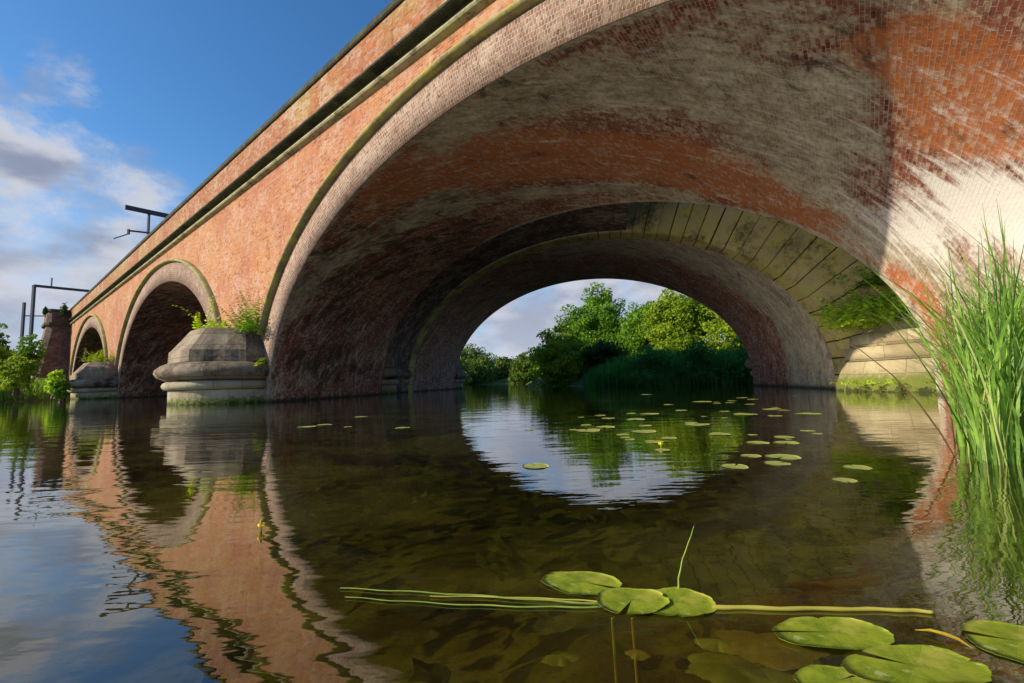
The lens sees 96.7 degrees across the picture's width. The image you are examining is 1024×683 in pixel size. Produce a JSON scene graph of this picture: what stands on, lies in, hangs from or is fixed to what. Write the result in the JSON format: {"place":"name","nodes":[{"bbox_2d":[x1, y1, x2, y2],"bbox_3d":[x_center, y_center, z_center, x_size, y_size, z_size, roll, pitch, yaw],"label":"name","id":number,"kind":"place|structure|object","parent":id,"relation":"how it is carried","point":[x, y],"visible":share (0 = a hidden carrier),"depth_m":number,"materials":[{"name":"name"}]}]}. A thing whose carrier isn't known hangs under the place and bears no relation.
{"place":"outdoors","nodes":[
{"label":"outdoors","id":0,"kind":"place"},
{"bbox_2d":[0,376,69,401],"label":"bank grass","id":1,"kind":"structure","parent":0,"point":[37,384],"depth_m":33.34,"materials":[{"name":"green plant"}]},
{"bbox_2d":[51,377,71,401],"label":"bank bush","id":2,"kind":"object","parent":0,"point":[60,387],"visible":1,"depth_m":25.11,"materials":[{"name":"green plant"}]},
{"bbox_2d":[0,0,725,359],"label":"sky","id":3,"kind":"structure","parent":0,"point":[106,106],"materials":[{"name":"blue"}]},
{"bbox_2d":[458,358,472,383],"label":"distant tree","id":4,"kind":"object","parent":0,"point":[465,367],"visible":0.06,"depth_m":98.90,"materials":[{"name":"green plant"}]},
{"bbox_2d":[0,373,936,401],"bbox_3d":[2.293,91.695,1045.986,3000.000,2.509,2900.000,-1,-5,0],"label":"terrain","id":5,"kind":"structure","parent":0,"point":[578,381],"depth_m":39.01,"materials":[{"name":"green plant"}]},
{"bbox_2d":[0,323,11,377],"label":"leafy tree","id":6,"kind":"object","parent":5,"relation":"on","point":[4,340],"visible":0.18,"depth_m":44.03,"materials":[{"name":"green plant"}]},
{"bbox_2d":[0,343,18,382],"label":"leafy tree","id":7,"kind":"object","parent":5,"relation":"on","point":[4,355],"visible":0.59,"depth_m":28.49,"materials":[{"name":"green plant"}]},
{"bbox_2d":[0,352,35,395],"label":"bank bush","id":8,"kind":"object","parent":5,"relation":"on","point":[16,371],"visible":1,"depth_m":26.76,"materials":[{"name":"green plant"}]},
{"bbox_2d":[9,334,48,390],"bbox_3d":[-34.998,1.472,32.797,2.015,4.209,1.918,0,-5,-21],"label":"leafy tree","id":9,"kind":"object","parent":5,"relation":"on","point":[29,351],"visible":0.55,"depth_m":32.90,"materials":[{"name":"green plant"}]},
{"bbox_2d":[19,302,43,349],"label":"signal mast","id":10,"kind":"object","parent":5,"relation":"on","point":[23,315],"visible":0.57,"depth_m":67.34,"materials":[{"name":"metal"}]},
{"bbox_2d":[43,369,65,398],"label":"bank bush","id":11,"kind":"object","parent":5,"relation":"on","point":[53,375],"visible":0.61,"depth_m":25.52,"materials":[{"name":"green plant"}]},
{"bbox_2d":[28,284,88,344],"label":"overhead line gantry","id":12,"kind":"object","parent":5,"relation":"on","point":[32,310],"visible":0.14,"depth_m":63.82,"materials":[{"name":"metal"}]},
{"bbox_2d":[460,343,497,374],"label":"distant tree","id":13,"kind":"object","parent":5,"relation":"on","point":[473,353],"visible":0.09,"depth_m":224.43,"materials":[{"name":"green plant"}]},
{"bbox_2d":[465,355,499,383],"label":"distant tree","id":14,"kind":"object","parent":5,"relation":"on","point":[485,370],"visible":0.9,"depth_m":103.25,"materials":[{"name":"green plant"}]},
{"bbox_2d":[494,356,512,378],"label":"distant tree","id":15,"kind":"object","parent":5,"relation":"on","point":[501,364],"visible":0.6,"depth_m":107.52,"materials":[{"name":"green plant"}]},
{"bbox_2d":[387,203,628,392],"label":"link arch","id":16,"kind":"structure","parent":5,"relation":"on","point":[436,290],"depth_m":23.01,"materials":[{"name":"brick"}]},
{"bbox_2d":[511,347,537,364],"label":"distant tree","id":17,"kind":"object","parent":5,"relation":"on","point":[525,355],"depth_m":187.05,"materials":[{"name":"green plant"}]},
{"bbox_2d":[507,351,542,383],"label":"distant tree","id":18,"kind":"object","parent":5,"relation":"on","point":[519,370],"visible":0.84,"depth_m":99.56,"materials":[{"name":"green plant"}]},
{"bbox_2d":[31,0,1023,404],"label":"railway bridge","id":19,"kind":"structure","parent":5,"relation":"on","point":[357,194],"depth_m":11.35,"materials":[{"name":"brick"}]},
{"bbox_2d":[42,306,48,316],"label":"parapet shrub","id":20,"kind":"object","parent":19,"relation":"on","point":[45,311],"visible":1,"depth_m":52.66,"materials":[{"name":"green plant"}]},
{"bbox_2d":[58,302,68,318],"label":"parapet shrub","id":21,"kind":"object","parent":19,"relation":"on","point":[64,310],"visible":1,"depth_m":54.46,"materials":[{"name":"green plant"}]},
{"bbox_2d":[77,348,114,361],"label":"pier plant","id":22,"kind":"object","parent":19,"relation":"on","point":[97,358],"visible":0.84,"depth_m":35.50,"materials":[{"name":"green plant"}]},
{"bbox_2d":[113,205,168,238],"bbox_3d":[-26.010,-7.539,45.051,0.423,6.820,20.487,-6,-7,41],"label":"overhead line gantry","id":23,"kind":"object","parent":19,"relation":"on","point":[145,211],"visible":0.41,"depth_m":38.96,"materials":[{"name":"metal"}]},
{"bbox_2d":[172,292,232,326],"bbox_3d":[-12.030,-1.247,18.398,1.953,1.968,2.182,-1,-5,0],"label":"pier plant","id":24,"kind":"object","parent":19,"relation":"on","point":[208,325],"visible":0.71,"depth_m":18.69,"materials":[{"name":"green plant"}]},
{"bbox_2d":[192,312,237,328],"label":"pier plant","id":25,"kind":"object","parent":19,"relation":"on","point":[213,324],"visible":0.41,"depth_m":18.04,"materials":[{"name":"green plant"}]},
{"bbox_2d":[217,289,267,332],"bbox_3d":[-9.605,-1.104,17.132,2.180,1.661,2.351,0,-5,-14],"label":"plant","id":26,"kind":"object","parent":19,"relation":"attached to","point":[248,325],"visible":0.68,"depth_m":16.60,"materials":[{"name":"green plant"}]},
{"bbox_2d":[253,357,269,366],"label":"plant","id":27,"kind":"object","parent":19,"relation":"attached to","point":[260,362],"visible":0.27,"depth_m":16.23,"materials":[{"name":"green plant"}]},
{"bbox_2d":[525,323,598,386],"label":"willow bush","id":28,"kind":"object","parent":5,"relation":"on","point":[560,358],"visible":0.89,"depth_m":42.12,"materials":[{"name":"green plant"}]},
{"bbox_2d":[531,282,631,373],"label":"tall tree","id":29,"kind":"object","parent":5,"relation":"on","point":[598,322],"visible":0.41,"depth_m":53.66,"materials":[{"name":"green plant"}]},
{"bbox_2d":[577,339,629,376],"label":"dark bush","id":30,"kind":"object","parent":5,"relation":"on","point":[601,352],"visible":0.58,"depth_m":40.85,"materials":[{"name":"green plant"}]},
{"bbox_2d":[616,301,656,359],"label":"leafy tree","id":31,"kind":"object","parent":5,"relation":"on","point":[632,338],"visible":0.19,"depth_m":48.14,"materials":[{"name":"green plant"}]},
{"bbox_2d":[620,344,679,385],"bbox_3d":[9.718,1.685,31.688,4.171,3.172,4.338,1,-6,-29],"label":"teal bush","id":32,"kind":"object","parent":5,"relation":"on","point":[655,358],"visible":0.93,"depth_m":31.17,"materials":[{"name":"green plant"}]},
{"bbox_2d":[582,346,752,386],"bbox_3d":[11.721,1.666,31.340,15.537,2.825,5.226,-5,-6,35],"label":"reed bed","id":33,"kind":"object","parent":5,"relation":"on","point":[612,373],"visible":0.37,"depth_m":31.74,"materials":[{"name":"teal plant"}]},
{"bbox_2d":[403,202,936,391],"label":"railway bridge","id":34,"kind":"structure","parent":5,"relation":"on","point":[717,260],"depth_m":18.98,"materials":[{"name":"brick"}]},
{"bbox_2d":[808,285,902,324],"bbox_3d":[10.419,-1.081,13.660,3.581,1.124,2.748,3,-7,-41],"label":"ledge fern","id":35,"kind":"object","parent":34,"relation":"attached to","point":[859,303],"visible":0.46,"depth_m":13.38,"materials":[{"name":"green plant"}]},
{"bbox_2d":[825,261,887,290],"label":"ledge fern","id":36,"kind":"object","parent":34,"relation":"attached to","point":[876,279],"visible":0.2,"depth_m":13.57,"materials":[{"name":"green plant"}]},
{"bbox_2d":[808,296,911,333],"bbox_3d":[10.177,-0.706,13.238,2.932,1.072,2.419,-4,-5,24],"label":"ledge fern","id":37,"kind":"object","parent":34,"relation":"on","point":[856,320],"visible":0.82,"depth_m":12.82,"materials":[{"name":"green plant"}]},
{"bbox_2d":[868,285,908,314],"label":"ledge fern","id":38,"kind":"object","parent":34,"relation":"on","point":[889,306],"visible":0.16,"depth_m":12.62,"materials":[{"name":"green plant"}]},
{"bbox_2d":[638,288,724,357],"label":"leafy tree","id":39,"kind":"object","parent":5,"relation":"on","point":[675,322],"visible":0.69,"depth_m":42.22,"materials":[{"name":"green plant"}]},
{"bbox_2d":[670,337,727,383],"bbox_3d":[12.659,1.385,30.093,3.698,3.344,3.309,2,-6,-35],"label":"teal bush","id":40,"kind":"object","parent":5,"relation":"on","point":[697,362],"visible":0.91,"depth_m":29.44,"materials":[{"name":"green plant"}]},
{"bbox_2d":[702,312,743,353],"bbox_3d":[20.727,-0.614,38.485,8.663,6.971,5.753,-1,-5,0],"label":"leafy tree","id":41,"kind":"object","parent":5,"relation":"on","point":[729,334],"visible":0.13,"depth_m":38.38,"materials":[{"name":"green plant"}]},
{"bbox_2d":[719,337,751,383],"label":"teal bush","id":42,"kind":"object","parent":5,"relation":"on","point":[734,359],"visible":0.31,"depth_m":27.78,"materials":[{"name":"green plant"}]},
{"bbox_2d":[731,198,1023,466],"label":"reeds","id":43,"kind":"object","parent":5,"relation":"on","point":[985,377],"visible":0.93,"depth_m":2.82,"materials":[{"name":"green plant"}]},
{"bbox_2d":[830,379,930,386],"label":"moss tuft","id":44,"kind":"object","parent":5,"relation":"on","point":[870,382],"visible":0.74,"depth_m":12.02,"materials":[{"name":"green plant"}]},
{"bbox_2d":[0,383,1023,682],"bbox_3d":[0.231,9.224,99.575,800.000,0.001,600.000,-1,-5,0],"label":"water","id":45,"kind":"structure","parent":0,"point":[136,545],"depth_m":1.62,"materials":[{"name":"brown liquid"}]},
{"bbox_2d":[258,519,264,530],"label":"water lily flower","id":46,"kind":"object","parent":45,"relation":"in","point":[262,524],"visible":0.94,"depth_m":1.72,"materials":[{"name":"yellow plant"}]},
{"bbox_2d":[340,588,598,604],"bbox_3d":[-0.118,0.642,1.151,0.689,0.006,0.012,-2,-5,10],"label":"reed stem","id":47,"kind":"object","parent":45,"relation":"on","point":[563,601],"visible":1,"depth_m":1.14,"materials":[{"name":"green plant"}]},
{"bbox_2d":[346,597,602,607],"bbox_3d":[-0.102,0.637,1.107,0.652,0.005,0.020,-2,-5,7],"label":"reed stem","id":48,"kind":"object","parent":45,"relation":"on","point":[487,604],"visible":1,"depth_m":1.09,"materials":[{"name":"green plant"}]},
{"bbox_2d":[430,595,596,601],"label":"reed stem","id":49,"kind":"object","parent":45,"relation":"on","point":[522,597],"visible":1,"depth_m":1.13,"materials":[{"name":"green plant"}]},
{"bbox_2d":[523,463,548,468],"bbox_3d":[0.150,0.786,2.877,0.167,0.005,0.184,-1,-5,0],"label":"lily pad","id":50,"kind":"object","parent":45,"relation":"on","point":[537,465],"visible":1,"depth_m":2.88,"materials":[{"name":"green plant"}]},
{"bbox_2d":[541,571,621,594],"bbox_3d":[0.182,0.639,1.209,0.212,0.006,0.149,-1,-5,0],"label":"lily pad","id":51,"kind":"object","parent":45,"relation":"on","point":[575,582],"visible":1,"depth_m":1.21,"materials":[{"name":"green plant"}]},
{"bbox_2d":[574,429,599,431],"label":"lily pad","id":52,"kind":"object","parent":45,"relation":"on","point":[588,430],"visible":1,"depth_m":4.78,"materials":[{"name":"green plant"}]},
{"bbox_2d":[596,426,613,427],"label":"lily pad","id":53,"kind":"object","parent":45,"relation":"on","point":[605,426],"visible":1,"depth_m":5.11,"materials":[{"name":"green plant"}]},
{"bbox_2d":[596,587,669,613],"bbox_3d":[0.291,0.623,1.098,0.174,0.007,0.132,-1,-5,0],"label":"lily pad","id":54,"kind":"object","parent":45,"relation":"on","point":[619,599],"visible":1,"depth_m":1.09,"materials":[{"name":"green plant"}]},
{"bbox_2d":[626,418,644,419],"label":"lily pad","id":55,"kind":"object","parent":45,"relation":"on","point":[635,418],"visible":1,"depth_m":5.93,"materials":[{"name":"green plant"}]},
{"bbox_2d":[631,430,655,432],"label":"lily pad","id":56,"kind":"object","parent":45,"relation":"on","point":[646,431],"visible":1,"depth_m":4.56,"materials":[{"name":"green plant"}]},
{"bbox_2d":[644,440,662,442],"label":"lily pad","id":57,"kind":"object","parent":45,"relation":"on","point":[652,441],"visible":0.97,"depth_m":3.83,"materials":[{"name":"green plant"}]},
{"bbox_2d":[654,448,668,450],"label":"lily pad","id":58,"kind":"object","parent":45,"relation":"on","point":[660,449],"visible":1,"depth_m":3.40,"materials":[{"name":"green plant"}]},
{"bbox_2d":[661,437,676,438],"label":"lily pad","id":59,"kind":"object","parent":45,"relation":"on","point":[668,438],"visible":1,"depth_m":4.01,"materials":[{"name":"green plant"}]},
{"bbox_2d":[654,587,716,616],"bbox_3d":[0.390,0.624,1.091,0.191,0.006,0.143,-1,-5,0],"label":"lily pad","id":60,"kind":"object","parent":45,"relation":"on","point":[685,602],"visible":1,"depth_m":1.08,"materials":[{"name":"green plant"}]},
{"bbox_2d":[678,526,693,588],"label":"reed stem","id":61,"kind":"object","parent":45,"relation":"on","point":[682,560],"visible":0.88,"depth_m":1.17,"materials":[{"name":"green plant"}]},
{"bbox_2d":[684,423,709,425],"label":"lily pad","id":62,"kind":"object","parent":45,"relation":"on","point":[694,424],"visible":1,"depth_m":5.10,"materials":[{"name":"green plant"}]},
{"bbox_2d":[708,432,730,434],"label":"lily pad","id":63,"kind":"object","parent":45,"relation":"on","point":[716,433],"visible":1,"depth_m":4.25,"materials":[{"name":"green plant"}]},
{"bbox_2d":[720,464,748,468],"bbox_3d":[1.324,0.742,2.702,0.151,0.005,0.165,-1,-5,0],"label":"lily pad","id":64,"kind":"object","parent":45,"relation":"on","point":[738,466],"visible":1,"depth_m":2.70,"materials":[{"name":"green plant"}]},
{"bbox_2d":[734,413,757,414],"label":"lily pad","id":65,"kind":"object","parent":45,"relation":"on","point":[744,414],"visible":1,"depth_m":6.28,"materials":[{"name":"green plant"}]},
{"bbox_2d":[741,454,761,457],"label":"lily pad","id":66,"kind":"object","parent":45,"relation":"on","point":[752,455],"visible":1,"depth_m":3.05,"materials":[{"name":"green plant"}]},
{"bbox_2d":[747,441,768,443],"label":"lily pad","id":67,"kind":"object","parent":45,"relation":"on","point":[758,442],"visible":1,"depth_m":3.63,"materials":[{"name":"green plant"}]},
{"bbox_2d":[764,461,790,465],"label":"lily pad","id":68,"kind":"object","parent":45,"relation":"on","point":[778,463],"visible":1,"depth_m":2.76,"materials":[{"name":"green plant"}]},
{"bbox_2d":[765,454,801,459],"bbox_3d":[1.772,0.754,2.979,0.201,0.006,0.222,-1,-5,0],"label":"lily pad","id":69,"kind":"object","parent":45,"relation":"on","point":[788,457],"visible":1,"depth_m":2.97,"materials":[{"name":"green plant"}]},
{"bbox_2d":[774,436,794,437],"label":"lily pad","id":70,"kind":"object","parent":45,"relation":"on","point":[784,437],"visible":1,"depth_m":3.90,"materials":[{"name":"green plant"}]},
{"bbox_2d":[774,441,799,443],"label":"lily pad","id":71,"kind":"object","parent":45,"relation":"on","point":[788,442],"visible":1,"depth_m":3.60,"materials":[{"name":"green plant"}]},
{"bbox_2d":[795,413,819,414],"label":"lily pad","id":72,"kind":"object","parent":45,"relation":"on","point":[809,413],"visible":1,"depth_m":6.13,"materials":[{"name":"green plant"}]},
{"bbox_2d":[711,605,935,613],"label":"reed stem","id":73,"kind":"object","parent":45,"relation":"on","point":[790,608],"visible":1,"depth_m":1.04,"materials":[{"name":"green plant"}]},
{"bbox_2d":[772,617,894,649],"bbox_3d":[0.663,0.604,0.946,0.241,0.007,0.125,-1,-5,0],"label":"lily pad","id":74,"kind":"object","parent":45,"relation":"on","point":[841,633],"visible":1,"depth_m":0.94,"materials":[{"name":"green plant"}]},
{"bbox_2d":[793,665,878,682],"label":"lily pad","id":75,"kind":"object","parent":45,"relation":"on","point":[819,674],"visible":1,"depth_m":0.81,"materials":[{"name":"green plant"}]},
{"bbox_2d":[832,478,857,482],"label":"lily pad","id":76,"kind":"object","parent":45,"relation":"on","point":[845,480],"visible":1,"depth_m":2.28,"materials":[{"name":"green plant"}]},
{"bbox_2d":[842,465,872,469],"bbox_3d":[1.964,0.716,2.586,0.136,0.004,0.145,-1,-5,0],"label":"lily pad","id":77,"kind":"object","parent":45,"relation":"on","point":[862,467],"visible":1,"depth_m":2.58,"materials":[{"name":"green plant"}]},
{"bbox_2d":[841,645,991,682],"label":"lily pad","id":78,"kind":"object","parent":45,"relation":"on","point":[928,664],"visible":1,"depth_m":0.82,"materials":[{"name":"green plant"}]},
{"bbox_2d":[917,629,971,647],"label":"dead leaf","id":79,"kind":"object","parent":45,"relation":"on","point":[947,635],"visible":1,"depth_m":0.92,"materials":[{"name":"yellow plant"}]},
{"bbox_2d":[960,620,1023,662],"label":"lily pad","id":80,"kind":"object","parent":45,"relation":"on","point":[1012,647],"visible":1,"depth_m":0.91,"materials":[{"name":"green plant"}]}
]}

